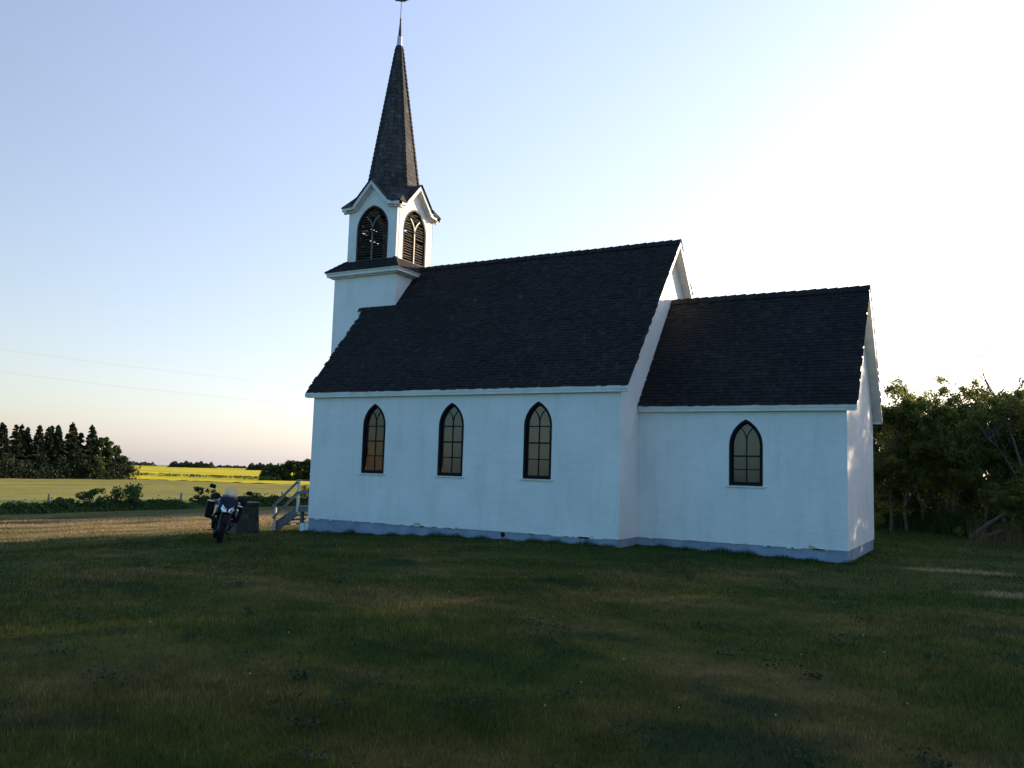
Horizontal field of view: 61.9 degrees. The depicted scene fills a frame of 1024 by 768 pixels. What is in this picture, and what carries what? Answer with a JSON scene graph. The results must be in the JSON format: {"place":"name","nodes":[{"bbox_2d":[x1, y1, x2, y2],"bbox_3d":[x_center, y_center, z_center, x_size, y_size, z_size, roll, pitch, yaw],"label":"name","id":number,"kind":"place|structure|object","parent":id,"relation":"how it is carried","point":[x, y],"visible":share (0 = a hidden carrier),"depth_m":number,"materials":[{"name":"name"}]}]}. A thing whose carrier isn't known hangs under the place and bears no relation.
{"place":"outdoors","nodes":[
{"label":"outdoors","id":0,"kind":"place"},
{"bbox_2d":[0,478,308,504],"bbox_3d":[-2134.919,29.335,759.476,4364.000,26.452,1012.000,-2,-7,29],"label":"crop field","id":1,"kind":"structure","parent":0,"point":[15,489],"depth_m":111.36,"materials":[{"name":"plant"}]},
{"bbox_2d":[1,349,308,404],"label":"power line","id":2,"kind":"object","parent":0,"point":[147,368],"visible":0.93,"depth_m":80.93,"materials":[{"name":"black metal"}]},
{"bbox_2d":[130,466,309,484],"bbox_3d":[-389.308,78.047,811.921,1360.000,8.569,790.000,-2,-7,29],"label":"canola field","id":3,"kind":"structure","parent":0,"point":[158,470],"depth_m":349.85,"materials":[{"name":"yellow plant"}]},
{"bbox_2d":[167,461,216,467],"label":"distant woods","id":4,"kind":"object","parent":3,"relation":"on","point":[187,464],"visible":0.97,"depth_m":1078.13,"materials":[{"name":"green plant"}]},
{"bbox_2d":[135,472,281,479],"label":"field weeds","id":5,"kind":"object","parent":3,"relation":"on","point":[220,476],"visible":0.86,"depth_m":221.46,"materials":[{"name":"yellow plant"}]},
{"bbox_2d":[260,464,284,480],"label":"bushy tree","id":6,"kind":"object","parent":3,"relation":"on","point":[271,471],"visible":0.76,"depth_m":216.80,"materials":[{"name":"green plant"}]},
{"bbox_2d":[280,460,309,480],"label":"bushy tree","id":7,"kind":"object","parent":3,"relation":"on","point":[293,466],"visible":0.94,"depth_m":218.68,"materials":[{"name":"green plant"}]},
{"bbox_2d":[302,458,310,479],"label":"bushy tree","id":8,"kind":"object","parent":3,"relation":"on","point":[307,463],"visible":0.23,"depth_m":220.45,"materials":[{"name":"green plant"}]},
{"bbox_2d":[0,468,1023,767],"bbox_3d":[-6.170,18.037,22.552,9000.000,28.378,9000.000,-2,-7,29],"label":"ground","id":9,"kind":"structure","parent":0,"point":[632,680],"depth_m":8.05,"materials":[{"name":"green plant"}]},
{"bbox_2d":[0,424,13,477],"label":"spruce tree","id":10,"kind":"object","parent":9,"relation":"on","point":[4,441],"visible":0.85,"depth_m":166.24,"materials":[{"name":"green plant"}]},
{"bbox_2d":[5,424,27,478],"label":"spruce tree","id":11,"kind":"object","parent":9,"relation":"on","point":[13,448],"visible":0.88,"depth_m":168.16,"materials":[{"name":"green plant"}]},
{"bbox_2d":[15,430,30,478],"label":"spruce tree","id":12,"kind":"object","parent":9,"relation":"on","point":[22,434],"visible":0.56,"depth_m":170.50,"materials":[{"name":"green plant"}]},
{"bbox_2d":[16,429,34,465],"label":"spruce tree","id":13,"kind":"object","parent":9,"relation":"on","point":[27,436],"visible":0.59,"depth_m":171.87,"materials":[{"name":"green plant"}]},
{"bbox_2d":[26,427,31,454],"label":"spruce tree","id":14,"kind":"object","parent":9,"relation":"on","point":[28,428],"visible":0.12,"depth_m":175.16,"materials":[{"name":"green plant"}]},
{"bbox_2d":[26,425,49,477],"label":"spruce tree","id":15,"kind":"object","parent":9,"relation":"on","point":[36,449],"visible":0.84,"depth_m":171.91,"materials":[{"name":"green plant"}]},
{"bbox_2d":[38,427,58,478],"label":"spruce tree","id":16,"kind":"object","parent":9,"relation":"on","point":[47,447],"visible":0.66,"depth_m":174.63,"materials":[{"name":"green plant"}]},
{"bbox_2d":[47,425,54,453],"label":"spruce tree","id":17,"kind":"object","parent":9,"relation":"on","point":[52,430],"visible":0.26,"depth_m":178.77,"materials":[{"name":"green plant"}]},
{"bbox_2d":[46,430,66,475],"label":"spruce tree","id":18,"kind":"object","parent":9,"relation":"on","point":[59,451],"visible":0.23,"depth_m":178.10,"materials":[{"name":"green plant"}]},
{"bbox_2d":[47,425,67,477],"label":"spruce tree","id":19,"kind":"object","parent":9,"relation":"on","point":[57,435],"visible":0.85,"depth_m":176.13,"materials":[{"name":"green plant"}]},
{"bbox_2d":[51,497,75,511],"bbox_3d":[-27.813,7.528,52.769,1.277,1.055,1.829,0,-6,16],"label":"shrub","id":20,"kind":"object","parent":9,"relation":"on","point":[61,503],"visible":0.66,"depth_m":52.42,"materials":[{"name":"green plant"}]},
{"bbox_2d":[58,422,82,477],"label":"spruce tree","id":21,"kind":"object","parent":9,"relation":"on","point":[73,446],"visible":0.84,"depth_m":178.13,"materials":[{"name":"green plant"}]},
{"bbox_2d":[0,453,141,479],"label":"grove undergrowth","id":22,"kind":"object","parent":9,"relation":"on","point":[57,470],"visible":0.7,"depth_m":173.69,"materials":[{"name":"green plant"}]},
{"bbox_2d":[65,427,80,466],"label":"spruce tree","id":23,"kind":"object","parent":9,"relation":"on","point":[67,450],"visible":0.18,"depth_m":180.74,"materials":[{"name":"green plant"}]},
{"bbox_2d":[72,433,85,475],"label":"spruce tree","id":24,"kind":"object","parent":9,"relation":"on","point":[81,436],"visible":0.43,"depth_m":181.64,"materials":[{"name":"green plant"}]},
{"bbox_2d":[68,488,102,511],"bbox_3d":[-26.960,7.343,53.655,1.568,1.669,1.984,-4,-8,44],"label":"shrub","id":25,"kind":"object","parent":9,"relation":"on","point":[90,494],"visible":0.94,"depth_m":53.68,"materials":[{"name":"green plant"}]},
{"bbox_2d":[74,454,104,478],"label":"poplar tree","id":26,"kind":"object","parent":9,"relation":"on","point":[90,462],"visible":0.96,"depth_m":178.91,"materials":[{"name":"green plant"}]},
{"bbox_2d":[81,424,99,478],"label":"spruce tree","id":27,"kind":"object","parent":9,"relation":"on","point":[90,448],"visible":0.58,"depth_m":182.25,"materials":[{"name":"green plant"}]},
{"bbox_2d":[90,437,114,473],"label":"poplar tree","id":28,"kind":"object","parent":9,"relation":"on","point":[102,443],"visible":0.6,"depth_m":184.05,"materials":[{"name":"green plant"}]},
{"bbox_2d":[100,445,122,476],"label":"poplar tree","id":29,"kind":"object","parent":9,"relation":"on","point":[116,449],"visible":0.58,"depth_m":186.60,"materials":[{"name":"green plant"}]},
{"bbox_2d":[98,485,135,503],"bbox_3d":[-25.923,7.516,55.879,2.318,1.796,1.535,3,-6,-16],"label":"shrub","id":30,"kind":"object","parent":9,"relation":"on","point":[116,493],"visible":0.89,"depth_m":55.66,"materials":[{"name":"green plant"}]},
{"bbox_2d":[112,455,134,477],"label":"poplar tree","id":31,"kind":"object","parent":9,"relation":"on","point":[125,471],"visible":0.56,"depth_m":187.78,"materials":[{"name":"green plant"}]},
{"bbox_2d":[123,482,142,509],"bbox_3d":[-25.322,7.538,56.893,1.371,1.998,2.555,3,-6,-12],"label":"shrub","id":32,"kind":"object","parent":9,"relation":"on","point":[135,494],"visible":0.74,"depth_m":56.63,"materials":[{"name":"green plant"}]},
{"bbox_2d":[0,492,282,502],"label":"wire fence","id":33,"kind":"object","parent":9,"relation":"on","point":[48,498],"visible":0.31,"depth_m":55.30,"materials":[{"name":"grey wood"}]},
{"bbox_2d":[133,461,156,465],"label":"distant woods","id":34,"kind":"object","parent":9,"relation":"on","point":[145,463],"visible":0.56,"depth_m":1566.21,"materials":[{"name":"green plant"}]},
{"bbox_2d":[0,492,308,514],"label":"roadside weeds","id":35,"kind":"object","parent":9,"relation":"on","point":[17,507],"visible":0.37,"depth_m":55.47,"materials":[{"name":"green plant"}]},
{"bbox_2d":[188,486,215,501],"bbox_3d":[-22.553,8.288,62.060,1.766,1.736,1.036,7,-8,-40],"label":"shrub","id":36,"kind":"object","parent":9,"relation":"on","point":[197,489],"visible":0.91,"depth_m":61.90,"materials":[{"name":"green plant"}]},
{"bbox_2d":[204,483,252,542],"bbox_3d":[-6.990,3.154,20.727,1.018,1.358,2.153,16,-10,-20],"label":"motorcycle","id":37,"kind":"object","parent":9,"relation":"on","point":[227,510],"visible":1,"depth_m":20.30,"materials":[{"name":"metal"}]},
{"bbox_2d":[216,465,246,468],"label":"distant woods","id":38,"kind":"object","parent":9,"relation":"on","point":[230,466],"visible":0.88,"depth_m":1425.23,"materials":[{"name":"green plant"}]},
{"bbox_2d":[229,501,260,533],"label":"stone plinth","id":39,"kind":"structure","parent":9,"relation":"on","point":[248,521],"depth_m":26.62,"materials":[{"name":"grey stone"}]},
{"bbox_2d":[245,462,279,469],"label":"distant woods","id":40,"kind":"object","parent":9,"relation":"on","point":[258,466],"visible":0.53,"depth_m":861.15,"materials":[{"name":"green plant"}]},
{"bbox_2d":[271,479,309,531],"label":"stairs","id":41,"kind":"structure","parent":9,"relation":"on","point":[283,521],"depth_m":27.48,"materials":[{"name":"grey wood"}]},
{"bbox_2d":[296,485,308,499],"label":"shrub","id":42,"kind":"object","parent":9,"relation":"on","point":[304,487],"visible":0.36,"depth_m":71.37,"materials":[{"name":"green plant"}]},
{"bbox_2d":[300,523,304,530],"bbox_3d":[-6.646,4.564,27.109,0.200,0.290,0.060,-2,-7,29],"label":"white board","id":43,"kind":"object","parent":9,"relation":"on","point":[302,526],"visible":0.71,"depth_m":27.08,"materials":[{"name":"white wood"}]},
{"bbox_2d":[76,533,907,715],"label":"clover flowers","id":44,"kind":"object","parent":9,"relation":"on","point":[553,616],"visible":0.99,"depth_m":8.46,"materials":[{"name":"plant"}]},
{"bbox_2d":[0,534,1023,767],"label":"lawn weeds","id":45,"kind":"object","parent":9,"relation":"on","point":[799,754],"visible":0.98,"depth_m":8.00,"materials":[{"name":"green plant"}]},
{"bbox_2d":[302,528,857,564],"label":"long grass","id":46,"kind":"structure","parent":9,"relation":"on","point":[585,543],"depth_m":20.01,"materials":[{"name":"green plant"}]},
{"bbox_2d":[305,0,882,562],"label":"church","id":47,"kind":"structure","parent":9,"relation":"on","point":[623,396],"depth_m":21.45,"materials":[{"name":"white paint"}]},
{"bbox_2d":[358,404,385,474],"bbox_3d":[-3.724,1.498,23.199,0.882,1.920,0.195,-2,-7,29],"label":"window","id":48,"kind":"structure","parent":47,"relation":"in","point":[365,440],"depth_m":23.26,"materials":[{"name":"black paint"}]},
{"bbox_2d":[434,403,463,477],"bbox_3d":[-1.545,1.440,21.985,0.882,1.920,0.195,-2,-7,29],"label":"window","id":49,"kind":"structure","parent":47,"relation":"in","point":[441,441],"depth_m":22.04,"materials":[{"name":"black paint"}]},
{"bbox_2d":[520,401,552,480],"bbox_3d":[0.647,1.382,20.765,0.882,1.920,0.195,-2,-7,29],"label":"window","id":50,"kind":"structure","parent":47,"relation":"in","point":[527,420],"depth_m":20.81,"materials":[{"name":"black paint"}]},
{"bbox_2d":[726,419,765,487],"bbox_3d":[5.349,1.582,19.484,0.882,1.545,0.195,-2,-7,29],"label":"window","id":51,"kind":"structure","parent":47,"relation":"in","point":[731,443],"depth_m":19.50,"materials":[{"name":"black paint"}]},
{"bbox_2d":[873,424,923,513],"bbox_3d":[15.634,3.479,35.188,3.822,4.971,4.945,2,-6,-7],"label":"broadleaf tree","id":52,"kind":"object","parent":9,"relation":"on","point":[875,431],"visible":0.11,"depth_m":35.43,"materials":[{"name":"green plant"}]},
{"bbox_2d":[873,403,958,530],"bbox_3d":[13.459,3.000,30.706,4.846,4.872,3.746,0,-6,12],"label":"broadleaf tree","id":53,"kind":"object","parent":9,"relation":"on","point":[898,462],"visible":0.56,"depth_m":30.16,"materials":[{"name":"green plant"}]},
{"bbox_2d":[875,424,957,516],"bbox_3d":[17.060,3.499,36.435,4.955,5.230,5.611,-1,-7,28],"label":"broadleaf tree","id":54,"kind":"object","parent":9,"relation":"on","point":[901,492],"visible":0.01,"depth_m":35.18,"materials":[{"name":"green plant"}]},
{"bbox_2d":[903,389,961,529],"bbox_3d":[15.681,2.684,31.079,2.434,5.800,1.842,2,-6,2],"label":"bare tree","id":55,"kind":"object","parent":9,"relation":"on","point":[905,516],"visible":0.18,"depth_m":31.41,"materials":[{"name":"brown wood"}]},
{"bbox_2d":[873,376,1023,523],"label":"broadleaf tree","id":56,"kind":"object","parent":9,"relation":"on","point":[899,391],"visible":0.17,"depth_m":31.09,"materials":[{"name":"green plant"}]},
{"bbox_2d":[874,475,1023,525],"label":"undergrowth","id":57,"kind":"object","parent":9,"relation":"on","point":[897,494],"visible":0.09,"depth_m":33.02,"materials":[{"name":"green plant"}]},
{"bbox_2d":[874,502,1023,539],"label":"tall weeds","id":58,"kind":"object","parent":9,"relation":"on","point":[943,517],"visible":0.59,"depth_m":29.91,"materials":[{"name":"green plant"}]},
{"bbox_2d":[882,389,1023,527],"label":"broadleaf tree","id":59,"kind":"object","parent":9,"relation":"on","point":[999,411],"visible":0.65,"depth_m":29.54,"materials":[{"name":"green plant"}]},
{"bbox_2d":[913,389,1000,503],"bbox_3d":[18.801,3.193,36.587,4.950,5.966,5.831,5,-7,-30],"label":"broadleaf tree","id":60,"kind":"object","parent":9,"relation":"on","point":[940,401],"depth_m":35.60,"materials":[{"name":"green plant"}]},
{"bbox_2d":[926,432,1023,535],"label":"broadleaf tree","id":61,"kind":"object","parent":9,"relation":"on","point":[969,451],"visible":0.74,"depth_m":28.43,"materials":[{"name":"green plant"}]},
{"bbox_2d":[932,373,1023,522],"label":"broadleaf tree","id":62,"kind":"object","parent":9,"relation":"on","point":[942,390],"visible":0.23,"depth_m":30.68,"materials":[{"name":"green plant"}]},
{"bbox_2d":[947,389,1023,494],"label":"broadleaf tree","id":63,"kind":"object","parent":9,"relation":"on","point":[1016,468],"visible":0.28,"depth_m":29.36,"materials":[{"name":"green plant"}]},
{"bbox_2d":[968,511,1007,539],"bbox_3d":[15.227,4.499,27.014,1.473,1.059,0.645,2,-6,-2],"label":"fallen log","id":64,"kind":"object","parent":9,"relation":"on","point":[989,523],"visible":0.58,"depth_m":27.17,"materials":[{"name":"grey wood"}]},
{"bbox_2d":[965,319,1022,477],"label":"bare tree","id":65,"kind":"object","parent":9,"relation":"on","point":[1011,434],"visible":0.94,"depth_m":28.64,"materials":[{"name":"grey wood"}]},
{"bbox_2d":[977,464,1023,539],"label":"broadleaf tree","id":66,"kind":"object","parent":9,"relation":"on","point":[1012,504],"visible":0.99,"depth_m":26.14,"materials":[{"name":"green plant"}]},
{"bbox_2d":[0,0,1023,475],"label":"sky","id":67,"kind":"structure","parent":0,"point":[177,177],"materials":[{"name":"blue"}]},
{"bbox_2d":[965,516,1023,547],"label":"dry grass","id":68,"kind":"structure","parent":0,"point":[1015,541],"depth_m":25.76,"materials":[{"name":"brown plant"}]}
]}

